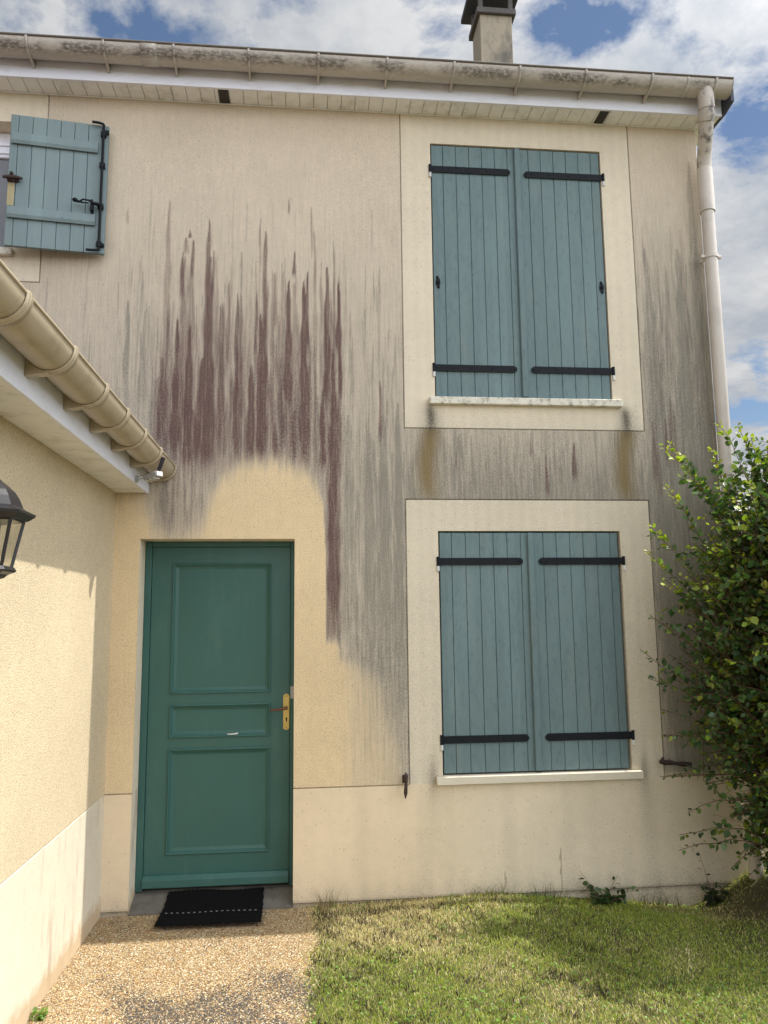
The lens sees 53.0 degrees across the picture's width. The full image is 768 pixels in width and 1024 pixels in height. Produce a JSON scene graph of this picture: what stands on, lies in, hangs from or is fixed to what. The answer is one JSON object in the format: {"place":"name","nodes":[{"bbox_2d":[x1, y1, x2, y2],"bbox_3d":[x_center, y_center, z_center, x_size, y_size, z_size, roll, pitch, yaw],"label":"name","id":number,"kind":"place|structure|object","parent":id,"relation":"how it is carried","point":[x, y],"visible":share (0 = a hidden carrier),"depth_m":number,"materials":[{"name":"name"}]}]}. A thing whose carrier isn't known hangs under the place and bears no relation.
{"place":"outdoors","nodes":[
{"label":"outdoors","id":0,"kind":"place"},
{"bbox_2d":[26,907,319,1023],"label":"gravel path","id":1,"kind":"structure","parent":0,"point":[231,926],"depth_m":3.92,"materials":[{"name":"beige gravel"}]},
{"bbox_2d":[30,1007,47,1020],"bbox_3d":[-1.564,2.284,3.500,0.087,0.065,0.068,0,-8,-6],"label":"seedling","id":2,"kind":"object","parent":1,"relation":"on","point":[41,1015],"visible":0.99,"depth_m":3.50,"materials":[{"name":"green plant"}]},
{"bbox_2d":[0,0,767,514],"label":"sky","id":3,"kind":"structure","parent":0,"point":[729,38],"materials":[{"name":"blue"}]},
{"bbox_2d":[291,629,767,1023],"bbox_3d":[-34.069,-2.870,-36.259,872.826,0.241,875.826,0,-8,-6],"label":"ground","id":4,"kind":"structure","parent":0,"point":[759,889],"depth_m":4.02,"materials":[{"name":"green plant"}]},
{"bbox_2d":[307,883,347,909],"bbox_3d":[-0.357,2.390,4.781,0.281,0.167,0.105,0,-8,-6],"label":"grass tuft","id":5,"kind":"object","parent":4,"relation":"on","point":[330,902],"visible":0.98,"depth_m":4.78,"materials":[{"name":"green plant"}]},
{"bbox_2d":[0,0,763,1023],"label":"house","id":6,"kind":"structure","parent":4,"relation":"on","point":[396,372],"depth_m":5.21,"materials":[{"name":"paint"}]},
{"bbox_2d":[0,133,9,246],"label":"window","id":7,"kind":"structure","parent":6,"relation":"in","point":[4,137],"depth_m":5.42,"materials":[{"name":"white plastic"}]},
{"bbox_2d":[0,479,35,578],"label":"wall lantern","id":8,"kind":"object","parent":6,"relation":"attached to","point":[15,516],"depth_m":2.61,"materials":[{"name":"black metal"}]},
{"bbox_2d":[135,457,164,482],"bbox_3d":[-1.415,-0.255,4.643,0.221,0.141,0.060,-6,-9,32],"label":"security light","id":9,"kind":"object","parent":6,"relation":"attached to","point":[154,475],"visible":1,"depth_m":4.60,"materials":[{"name":"grey plastic"}]},
{"bbox_2d":[154,887,263,926],"bbox_3d":[-1.050,2.408,4.712,0.617,0.066,0.428,0,-8,-6],"label":"doormat","id":10,"kind":"object","parent":6,"relation":"on","point":[199,907],"visible":1,"depth_m":4.74,"materials":[{"name":"black rubber"}]},
{"bbox_2d":[135,542,294,891],"bbox_3d":[-1.098,1.309,5.104,0.998,2.232,0.140,0,-8,-6],"label":"door","id":11,"kind":"structure","parent":6,"relation":"in","point":[215,806],"depth_m":5.09,"materials":[{"name":"green paint"}]},
{"bbox_2d":[430,155,434,362],"bbox_3d":[0.966,-1.725,5.700,1.274,1.897,0.060,0,-8,-6],"label":"window","id":12,"kind":"structure","parent":6,"relation":"in","point":[430,155],"depth_m":5.62,"materials":[{"name":"white plastic"}]},
{"bbox_2d":[438,533,443,769],"bbox_3d":[0.995,0.937,5.330,1.274,1.584,0.060,0,-8,-6],"label":"window","id":13,"kind":"structure","parent":6,"relation":"in","point":[438,533],"depth_m":5.25,"materials":[{"name":"white plastic"}]},
{"bbox_2d":[365,892,439,903],"bbox_3d":[0.136,2.428,4.821,0.523,0.071,0.102,0,-8,-6],"label":"grass tuft","id":14,"kind":"object","parent":4,"relation":"on","point":[414,900],"visible":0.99,"depth_m":4.84,"materials":[{"name":"green plant"}]},
{"bbox_2d":[456,879,532,898],"bbox_3d":[0.613,2.403,4.879,0.679,0.127,0.100,0,-8,-6],"label":"grass tuft","id":15,"kind":"object","parent":4,"relation":"on","point":[492,893],"visible":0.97,"depth_m":4.89,"materials":[{"name":"green plant"}]},
{"bbox_2d":[304,896,718,1023],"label":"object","id":16,"kind":"object","parent":4,"relation":"on","point":[407,983],"visible":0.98,"depth_m":3.98,"materials":[{"name":"plant"}]},
{"bbox_2d":[311,873,767,1023],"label":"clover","id":17,"kind":"object","parent":4,"relation":"on","point":[561,1007],"visible":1,"depth_m":3.74,"materials":[{"name":"green plant"}]},
{"bbox_2d":[520,883,569,900],"bbox_3d":[1.041,2.421,4.909,0.393,0.148,0.096,0,-8,-6],"label":"grass tuft","id":18,"kind":"object","parent":4,"relation":"on","point":[559,896],"visible":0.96,"depth_m":4.92,"materials":[{"name":"green plant"}]},
{"bbox_2d":[579,875,637,905],"bbox_3d":[1.443,2.414,4.948,0.406,0.241,0.150,0,-8,-6],"label":"weed","id":19,"kind":"object","parent":4,"relation":"on","point":[607,898],"visible":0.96,"depth_m":4.93,"materials":[{"name":"green plant"}]},
{"bbox_2d":[599,888,700,908],"bbox_3d":[1.712,2.505,4.971,0.688,0.158,0.106,0,-8,-6],"label":"grass tuft","id":20,"kind":"object","parent":4,"relation":"on","point":[652,901],"visible":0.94,"depth_m":4.99,"materials":[{"name":"green plant"}]},
{"bbox_2d":[640,421,767,887],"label":"shrub","id":21,"kind":"object","parent":4,"relation":"on","point":[738,705],"visible":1,"depth_m":4.67,"materials":[{"name":"green plant"}]},
{"bbox_2d":[696,853,729,906],"bbox_3d":[2.143,2.382,4.995,0.207,0.350,0.110,0,-8,-6],"label":"weed","id":22,"kind":"object","parent":4,"relation":"on","point":[710,897],"visible":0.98,"depth_m":4.97,"materials":[{"name":"green plant"}]},
{"bbox_2d":[702,875,767,955],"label":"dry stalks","id":23,"kind":"object","parent":4,"relation":"on","point":[746,907],"visible":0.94,"depth_m":4.64,"materials":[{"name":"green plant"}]}
]}

